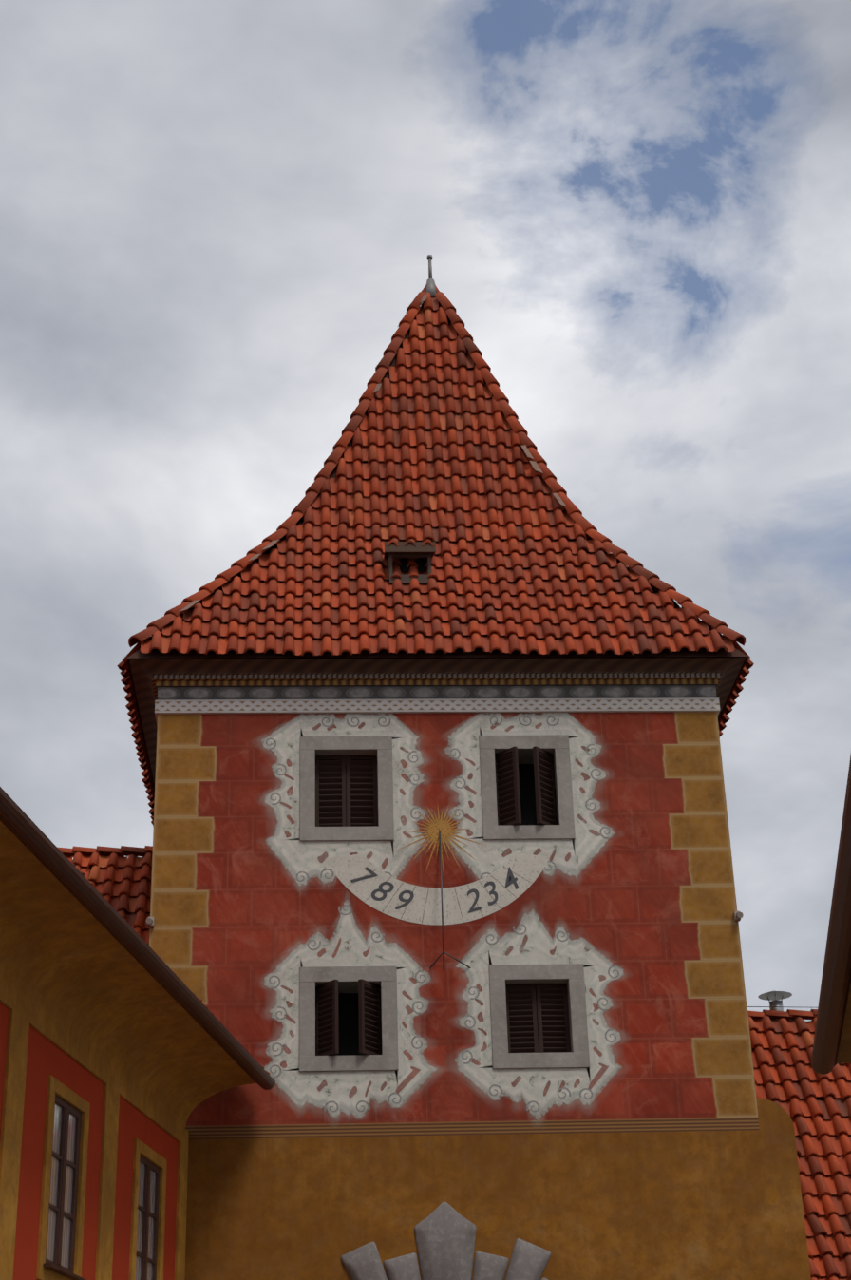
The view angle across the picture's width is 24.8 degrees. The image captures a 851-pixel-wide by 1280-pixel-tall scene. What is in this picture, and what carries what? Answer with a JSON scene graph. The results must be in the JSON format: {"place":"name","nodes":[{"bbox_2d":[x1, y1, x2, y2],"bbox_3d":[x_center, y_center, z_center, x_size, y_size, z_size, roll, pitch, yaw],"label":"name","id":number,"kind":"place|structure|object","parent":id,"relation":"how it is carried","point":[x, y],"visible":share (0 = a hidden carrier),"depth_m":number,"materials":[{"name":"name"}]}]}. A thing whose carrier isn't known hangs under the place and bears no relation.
{"place":"outdoors","nodes":[
{"label":"outdoors","id":0,"kind":"place"},
{"bbox_2d":[0,1002,178,1279],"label":"house wall","id":1,"kind":"structure","parent":0,"point":[46,1058],"depth_m":20.64,"materials":[{"name":"red paint"}]},
{"bbox_2d":[42,1262,85,1279],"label":"house sills","id":2,"kind":"structure","parent":1,"relation":"attached to","point":[61,1270],"depth_m":19.37,"materials":[{"name":"brown wood"}]},
{"bbox_2d":[0,977,189,1279],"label":"house trim","id":3,"kind":"structure","parent":1,"relation":"attached to","point":[25,1014],"depth_m":20.42,"materials":[{"name":"paint"}]},
{"bbox_2d":[45,1093,160,1279],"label":"window frames","id":4,"kind":"structure","parent":1,"relation":"in","point":[66,1110],"depth_m":20.24,"materials":[{"name":"brown wood"}]},
{"bbox_2d":[45,1103,155,1279],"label":"window panes","id":5,"kind":"structure","parent":4,"relation":"in","point":[54,1188],"depth_m":20.12,"materials":[{"name":"grey glass"}]},
{"bbox_2d":[0,819,256,1127],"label":"eaves soffit","id":6,"kind":"structure","parent":1,"relation":"attached to","point":[70,964],"depth_m":20.28,"materials":[{"name":"paint"}]},
{"bbox_2d":[0,820,269,1084],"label":"brackets","id":7,"kind":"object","parent":1,"relation":"on","point":[82,872],"depth_m":19.25,"materials":[{"name":"brown metal"}]},
{"bbox_2d":[0,786,275,1089],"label":"gutter","id":8,"kind":"object","parent":7,"relation":"attached to","point":[17,821],"visible":0.97,"depth_m":18.80,"materials":[{"name":"brown metal"}]},
{"bbox_2d":[57,845,152,857],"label":"ridge tiles","id":9,"kind":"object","parent":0,"point":[124,850],"depth_m":30.78,"materials":[{"name":"red ceramic"}]},
{"bbox_2d":[65,851,152,945],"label":"wing roof","id":10,"kind":"structure","parent":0,"point":[122,886],"depth_m":30.04,"materials":[{"name":"tile"}]},
{"bbox_2d":[0,0,850,1021],"label":"sky","id":11,"kind":"structure","parent":0,"point":[219,219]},
{"bbox_2d":[747,1009,818,1020],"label":"ridge tiles","id":12,"kind":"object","parent":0,"point":[789,1014],"depth_m":30.27,"materials":[{"name":"tile"}]},
{"bbox_2d":[748,1014,850,1279],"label":"wing roof","id":13,"kind":"structure","parent":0,"point":[816,1106],"depth_m":28.00,"materials":[{"name":"tile"}]},
{"label":"ground surface","id":14,"kind":"structure","parent":0,"visible":0},
{"bbox_2d":[184,1129,811,1279],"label":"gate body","id":15,"kind":"structure","parent":14,"relation":"on","point":[712,1205],"depth_m":24.60,"materials":[{"name":"yellow paint"}]},
{"bbox_2d":[341,1202,551,1279],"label":"arch voussoirs","id":16,"kind":"object","parent":15,"relation":"attached to","point":[445,1232],"visible":0.94,"depth_m":24.19,"materials":[{"name":"stone"}]},
{"bbox_2d":[149,711,760,1139],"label":"tower walls","id":17,"kind":"structure","parent":15,"relation":"on","point":[647,902],"depth_m":26.21,"materials":[{"name":"red paint"}]},
{"bbox_2d":[155,684,718,700],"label":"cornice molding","id":18,"kind":"structure","parent":17,"relation":"attached to","point":[421,692],"depth_m":27.71,"materials":[{"name":"grey paint"}]},
{"bbox_2d":[152,677,722,700],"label":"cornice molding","id":19,"kind":"structure","parent":18,"relation":"on","point":[429,681],"depth_m":27.74,"materials":[{"name":"grey paint"}]},
{"bbox_2d":[149,671,724,700],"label":"cornice dentils","id":20,"kind":"object","parent":19,"relation":"on","point":[435,675],"visible":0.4,"depth_m":27.73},
{"bbox_2d":[129,657,745,783],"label":"roof eaves","id":21,"kind":"object","parent":20,"relation":"on","point":[142,670],"visible":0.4,"depth_m":27.70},
{"bbox_2d":[116,285,426,826],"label":"roof","id":22,"kind":"structure","parent":21,"relation":"on","point":[132,707],"depth_m":29.75,"materials":[{"name":"tile"}]},
{"bbox_2d":[295,657,551,658],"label":"roof","id":23,"kind":"structure","parent":21,"relation":"on","point":[423,658],"depth_m":34.98,"materials":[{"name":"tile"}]},
{"bbox_2d":[424,254,439,302],"bbox_3d":[0.091,-6.709,35.878,0.304,1.030,0.320,0,-26,-3],"label":"roof finial","id":24,"kind":"object","parent":23,"relation":"on","point":[430,289],"visible":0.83,"depth_m":35.74,"materials":[{"name":"grey metal"}]},
{"bbox_2d":[126,292,747,658],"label":"roof front","id":25,"kind":"structure","parent":21,"relation":"on","point":[522,563],"depth_m":29.67,"materials":[{"name":"tile"}]},
{"bbox_2d":[388,553,431,584],"bbox_3d":[-0.254,-0.882,29.812,0.640,0.520,0.954,0,-26,-3],"label":"dormer","id":26,"kind":"object","parent":25,"relation":"attached to","point":[421,579],"visible":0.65,"depth_m":29.48,"materials":[{"name":"brown wood"}]},
{"bbox_2d":[383,539,434,557],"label":"roof tiles","id":27,"kind":"object","parent":26,"relation":"attached to","point":[396,543],"visible":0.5,"depth_m":29.41,"materials":[{"name":"red ceramic"}]},
{"bbox_2d":[384,541,436,553],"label":"dormer fascia","id":28,"kind":"structure","parent":26,"relation":"attached to","point":[410,547],"depth_m":29.39,"materials":[{"name":"wood"}]},
{"bbox_2d":[128,291,745,647],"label":"hip ridge tiles","id":29,"kind":"object","parent":25,"relation":"on","point":[538,462],"visible":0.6,"depth_m":31.45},
{"bbox_2d":[435,285,754,736],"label":"roof","id":30,"kind":"structure","parent":21,"relation":"on","point":[737,688],"depth_m":29.38,"materials":[{"name":"tile"}]},
{"bbox_2d":[154,697,720,725],"bbox_3d":[0.007,2.721,31.210,8.080,0.207,8.080,0,-26,-3],"label":"frieze","id":31,"kind":"object","parent":17,"relation":"attached to","point":[414,706],"visible":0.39,"depth_m":27.59,"materials":[{"name":"white paint"}]},
{"bbox_2d":[325,852,550,924],"bbox_3d":[0.182,3.397,26.412,3.100,1.037,0.001,0,-26,-3],"label":"sundial","id":32,"kind":"object","parent":17,"relation":"attached to","point":[348,869],"visible":1,"depth_m":26.39,"materials":[{"name":"white paint"}]},
{"bbox_2d":[350,866,378,882],"bbox_3d":[-0.843,3.259,26.422,0.258,0.316,0.001,36,-23,14],"label":"number seven","id":33,"kind":"object","parent":32,"relation":"attached to","point":[372,873],"visible":1,"depth_m":26.44,"materials":[{"name":"grey paint"}]},
{"bbox_2d":[371,881,394,900],"bbox_3d":[-0.589,3.423,26.354,0.236,0.319,0.001,26,-25,9],"label":"number eight","id":34,"kind":"object","parent":32,"relation":"attached to","point":[380,889],"visible":1,"depth_m":26.35,"materials":[{"name":"grey paint"}]},
{"bbox_2d":[395,890,414,909],"bbox_3d":[-0.283,3.547,26.310,0.202,0.320,0.001,16,-26,5],"label":"number nine","id":35,"kind":"object","parent":32,"relation":"attached to","point":[407,901],"visible":1,"depth_m":26.32,"materials":[{"name":"grey paint"}]},
{"bbox_2d":[346,865,530,923],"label":"sundial hour lines","id":36,"kind":"object","parent":32,"relation":"attached to","point":[455,891],"visible":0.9,"depth_m":26.37,"materials":[{"name":"black paint"}]},
{"bbox_2d":[467,888,481,913],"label":"number two","id":37,"kind":"structure","parent":32,"relation":"attached to","point":[472,908],"depth_m":26.35,"materials":[{"name":"grey paint"}]},
{"bbox_2d":[484,880,497,905],"bbox_3d":[0.900,3.462,26.416,0.184,0.343,0.001,0,-26,-3],"label":"number three","id":38,"kind":"object","parent":32,"relation":"attached to","point":[493,885],"visible":1,"depth_m":26.42,"materials":[{"name":"grey paint"}]},
{"bbox_2d":[505,866,518,889],"bbox_3d":[1.182,3.270,26.525,0.192,0.331,0.001,0,-26,-3],"label":"number four","id":39,"kind":"object","parent":32,"relation":"attached to","point":[511,879],"visible":1,"depth_m":26.51,"materials":[{"name":"grey paint"}]},
{"bbox_2d":[395,804,485,874],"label":"painted sun","id":40,"kind":"object","parent":17,"relation":"attached to","point":[433,833],"visible":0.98,"depth_m":26.76,"materials":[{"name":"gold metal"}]},
{"bbox_2d":[253,712,631,1127],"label":"painted window surrounds","id":41,"kind":"object","parent":17,"relation":"attached to","point":[295,854],"visible":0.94,"depth_m":26.11,"materials":[{"name":"white paint"}]},
{"bbox_2d":[266,716,619,1112],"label":"painted scrolls","id":42,"kind":"object","parent":41,"relation":"attached to","point":[414,1002],"depth_m":26.09,"materials":[{"name":"grey paint"}]},
{"bbox_2d":[299,734,590,1071],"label":"window frames","id":43,"kind":"structure","parent":17,"relation":"attached to","point":[500,975],"depth_m":25.96,"materials":[{"name":"grey stone"}]},
{"bbox_2d":[315,745,571,1055],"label":"window shutters","id":44,"kind":"object","parent":43,"relation":"attached to","point":[544,1004],"visible":0.88,"depth_m":26.81,"materials":[{"name":"brown wood"}]},
{"bbox_2d":[145,911,744,927],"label":"wall lamps","id":45,"kind":"object","parent":17,"relation":"attached to","point":[737,917],"visible":1,"depth_m":26.30,"materials":[{"name":"beige"}]},
{"bbox_2d":[429,830,470,971],"bbox_3d":[0.315,3.509,26.166,0.554,2.094,0.379,0,-26,-3],"label":"sundial gnomon","id":46,"kind":"object","parent":17,"relation":"attached to","point":[443,953],"visible":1,"depth_m":25.95,"materials":[{"name":"grey metal"}]},
{"bbox_2d":[756,1097,794,1129],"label":"wall","id":47,"kind":"structure","parent":15,"relation":"attached to","point":[773,1116],"depth_m":25.25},
{"bbox_2d":[837,983,850,1063],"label":"eaves soffit","id":48,"kind":"structure","parent":14,"relation":"on","point":[845,1053],"depth_m":16.42,"materials":[{"name":"paint"}]},
{"bbox_2d":[834,970,850,1066],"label":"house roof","id":49,"kind":"structure","parent":48,"relation":"on","point":[844,1015],"depth_m":15.78,"materials":[{"name":"brown wood"}]},
{"bbox_2d":[811,755,850,1074],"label":"gutter","id":50,"kind":"object","parent":49,"relation":"attached to","point":[836,973],"visible":0.93,"depth_m":14.18,"materials":[{"name":"brown metal"}]},
{"bbox_3d":[8.801,9.571,26.354,9.000,10.000,4.280,0,-26,-3],"label":"wing","id":51,"kind":"object","parent":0,"visible":0},
{"bbox_2d":[747,1006,793,1007],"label":"roof cables","id":52,"kind":"object","parent":51,"relation":"on","point":[770,1006],"depth_m":30.20,"materials":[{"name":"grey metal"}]},
{"bbox_2d":[759,990,794,1020],"bbox_3d":[5.603,6.152,30.653,0.740,1.200,0.580,0,-26,-3],"label":"chimney cowl","id":53,"kind":"object","parent":51,"relation":"on","point":[773,997],"visible":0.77,"depth_m":30.78,"materials":[{"name":"silver metal"}]}
]}

